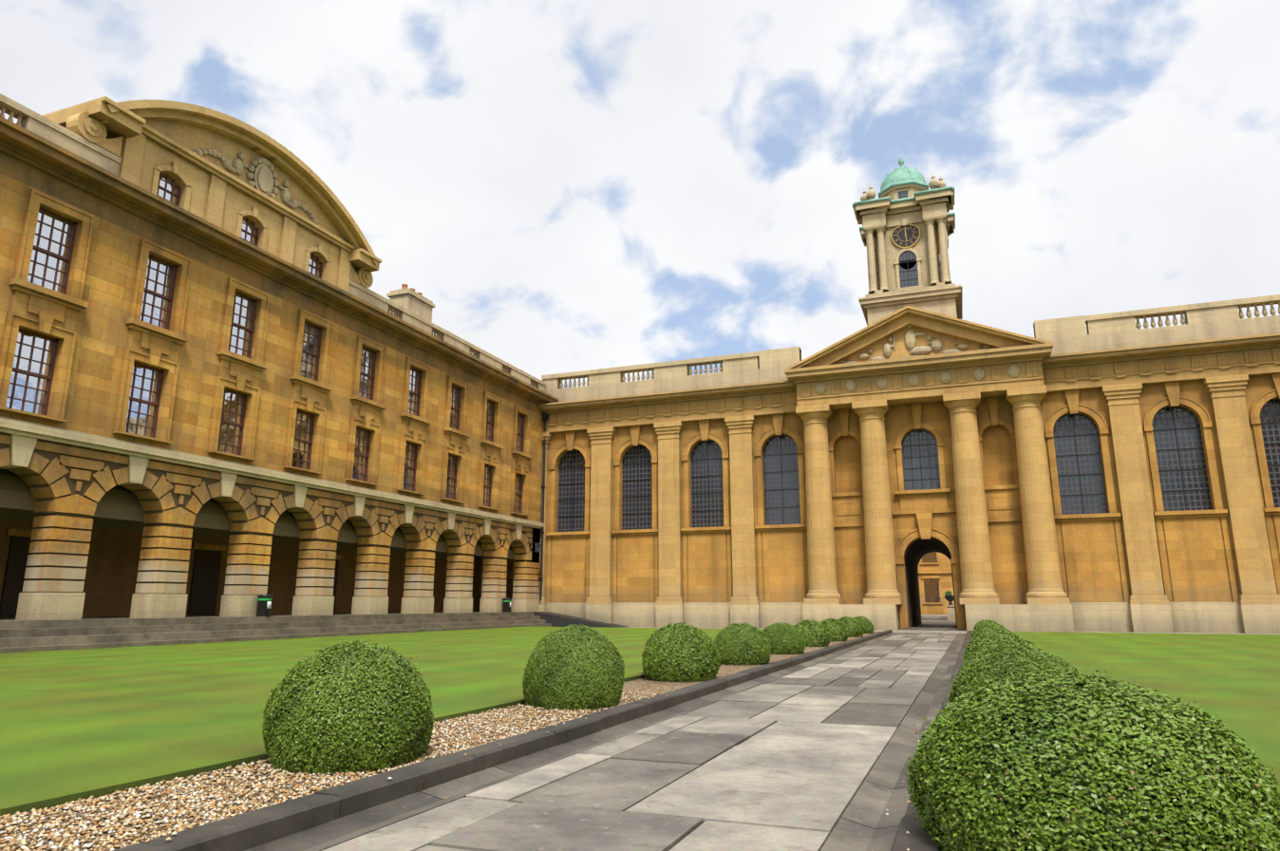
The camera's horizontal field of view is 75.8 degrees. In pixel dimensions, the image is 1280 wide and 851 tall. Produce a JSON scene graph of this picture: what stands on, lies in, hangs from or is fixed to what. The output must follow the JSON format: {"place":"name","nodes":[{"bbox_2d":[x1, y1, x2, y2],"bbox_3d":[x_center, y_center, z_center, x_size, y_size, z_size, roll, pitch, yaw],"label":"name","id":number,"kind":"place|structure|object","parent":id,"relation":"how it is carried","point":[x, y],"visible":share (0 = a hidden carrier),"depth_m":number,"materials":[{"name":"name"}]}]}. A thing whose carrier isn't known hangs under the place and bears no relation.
{"place":"outdoors","nodes":[
{"label":"outdoors","id":0,"kind":"place"},
{"bbox_2d":[0,626,1279,850],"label":"lawn","id":1,"kind":"structure","parent":0,"point":[78,724],"depth_m":10.31,"materials":[{"name":"green plant"}]},
{"bbox_2d":[258,639,434,773],"bbox_3d":[-2.107,2.050,5.994,1.202,0.931,1.305,6,-14,-26],"label":"box ball","id":2,"kind":"object","parent":1,"relation":"on","point":[342,706],"visible":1,"depth_m":5.59,"materials":[{"name":"green plant"}]},
{"bbox_2d":[0,690,945,850],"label":"loose gravel pebbles","id":3,"kind":"object","parent":1,"relation":"on","point":[58,839],"visible":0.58,"depth_m":4.72,"materials":[{"name":"gravel"}]},
{"bbox_2d":[520,623,624,710],"bbox_3d":[-0.719,2.740,9.251,1.167,0.978,1.191,10,-16,-40],"label":"box ball","id":4,"kind":"object","parent":1,"relation":"on","point":[571,667],"visible":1,"depth_m":8.87,"materials":[{"name":"green plant"}]},
{"bbox_2d":[641,621,721,681],"bbox_3d":[0.585,3.480,12.530,1.211,0.940,1.234,7,-14,-28],"label":"box ball","id":5,"kind":"object","parent":1,"relation":"on","point":[680,651],"visible":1,"depth_m":12.12,"materials":[{"name":"green plant"}]},
{"bbox_2d":[714,621,771,664],"bbox_3d":[1.946,4.218,15.770,1.125,0.859,1.170,10,-16,-38],"label":"box ball","id":6,"kind":"object","parent":1,"relation":"on","point":[744,643],"visible":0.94,"depth_m":15.39,"materials":[{"name":"green plant"}]},
{"bbox_2d":[762,621,805,654],"bbox_3d":[3.297,4.962,19.057,1.071,0.790,1.126,-9,-15,35],"label":"box ball","id":7,"kind":"object","parent":1,"relation":"on","point":[784,638],"visible":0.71,"depth_m":18.66,"materials":[{"name":"green plant"}]},
{"bbox_2d":[793,619,830,646],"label":"box ball","id":8,"kind":"object","parent":1,"relation":"on","point":[814,632],"visible":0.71,"depth_m":21.97,"materials":[{"name":"green plant"}]},
{"bbox_2d":[820,618,847,640],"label":"box ball","id":9,"kind":"object","parent":1,"relation":"on","point":[837,630],"visible":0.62,"depth_m":25.22,"materials":[{"name":"green plant"}]},
{"bbox_2d":[837,616,863,637],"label":"box ball","id":10,"kind":"object","parent":1,"relation":"on","point":[854,627],"visible":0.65,"depth_m":28.50,"materials":[{"name":"green plant"}]},
{"bbox_2d":[853,615,874,633],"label":"box ball","id":11,"kind":"object","parent":1,"relation":"on","point":[867,625],"visible":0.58,"depth_m":31.77,"materials":[{"name":"green plant"}]},
{"bbox_2d":[974,621,995,628],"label":"box ball","id":12,"kind":"object","parent":1,"relation":"on","point":[982,622],"visible":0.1,"depth_m":26.75,"materials":[{"name":"green plant"}]},
{"bbox_2d":[973,619,997,629],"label":"box ball","id":13,"kind":"object","parent":1,"relation":"on","point":[983,620],"visible":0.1,"depth_m":30.05,"materials":[{"name":"green plant"}]},
{"bbox_2d":[970,621,1008,640],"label":"box ball","id":14,"kind":"object","parent":1,"relation":"on","point":[986,626],"visible":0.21,"depth_m":20.18,"materials":[{"name":"green plant"}]},
{"bbox_2d":[962,630,1022,658],"bbox_3d":[6.012,3.800,13.674,1.150,0.763,1.068,0,-12,0],"label":"box ball","id":15,"kind":"object","parent":1,"relation":"on","point":[980,637],"visible":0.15,"depth_m":13.69,"materials":[{"name":"green plant"}]},
{"bbox_2d":[971,626,1014,639],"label":"box ball","id":16,"kind":"object","parent":1,"relation":"on","point":[986,630],"visible":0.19,"depth_m":16.95,"materials":[{"name":"green plant"}]},
{"bbox_2d":[962,634,1039,664],"bbox_3d":[4.677,3.068,10.425,1.093,0.824,1.111,10,-16,-40],"label":"box ball","id":17,"kind":"object","parent":1,"relation":"on","point":[991,641],"visible":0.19,"depth_m":10.39,"materials":[{"name":"green plant"}]},
{"bbox_2d":[947,642,1090,706],"bbox_3d":[3.330,2.343,7.154,1.166,0.873,1.180,9,-15,-36],"label":"box ball","id":18,"kind":"object","parent":1,"relation":"on","point":[1001,662],"visible":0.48,"depth_m":7.01,"materials":[{"name":"green plant"}]},
{"bbox_2d":[904,669,1279,850],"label":"box ball","id":19,"kind":"object","parent":1,"relation":"on","point":[1062,762],"visible":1,"depth_m":3.21,"materials":[{"name":"green plant"}]},
{"bbox_2d":[0,0,1279,388],"label":"sky","id":20,"kind":"structure","parent":0,"point":[570,185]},
{"bbox_2d":[477,294,1279,633],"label":"building","id":21,"kind":"structure","parent":0,"point":[1110,473],"depth_m":38.14,"materials":[{"name":"stone"}]},
{"bbox_2d":[852,156,962,325],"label":"clock tower","id":22,"kind":"structure","parent":21,"relation":"on","point":[906,220],"depth_m":44.23,"materials":[{"name":"stone"}]},
{"bbox_2d":[918,551,956,623],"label":"building","id":23,"kind":"structure","parent":0,"point":[934,576],"depth_m":69.26,"materials":[{"name":"stone"}]},
{"bbox_2d":[943,590,955,621],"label":"garden urn pedestal","id":24,"kind":"object","parent":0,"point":[949,596],"visible":0.98,"depth_m":58.16,"materials":[{"name":"stone"}]},
{"bbox_3d":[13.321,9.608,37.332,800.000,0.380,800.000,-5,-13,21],"label":"earth ground","id":25,"kind":"structure","parent":0,"visible":0},
{"bbox_2d":[0,93,628,653],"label":"cloister range","id":26,"kind":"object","parent":25,"relation":"on","point":[232,385],"visible":1,"depth_m":26.50,"materials":[{"name":"stone"}]},
{"bbox_2d":[256,594,272,616],"bbox_3d":[-12.154,5.816,26.578,0.450,0.693,0.450,-5,-13,21],"label":"litter bin","id":27,"kind":"object","parent":26,"relation":"on","point":[264,605],"visible":0.98,"depth_m":26.41,"materials":[{"name":"black"}]},
{"bbox_2d":[502,598,511,612],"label":"litter bin","id":28,"kind":"object","parent":26,"relation":"on","point":[506,605],"visible":1,"depth_m":40.60,"materials":[{"name":"black"}]},
{"bbox_2d":[321,632,958,850],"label":"path flagstones","id":29,"kind":"object","parent":25,"relation":"on","point":[786,762],"visible":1,"depth_m":5.44,"materials":[{"name":"grey stone"}]},
{"bbox_2d":[112,622,1279,850],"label":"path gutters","id":30,"kind":"object","parent":25,"relation":"on","point":[331,817],"visible":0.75,"depth_m":5.29,"materials":[{"name":"stone"}]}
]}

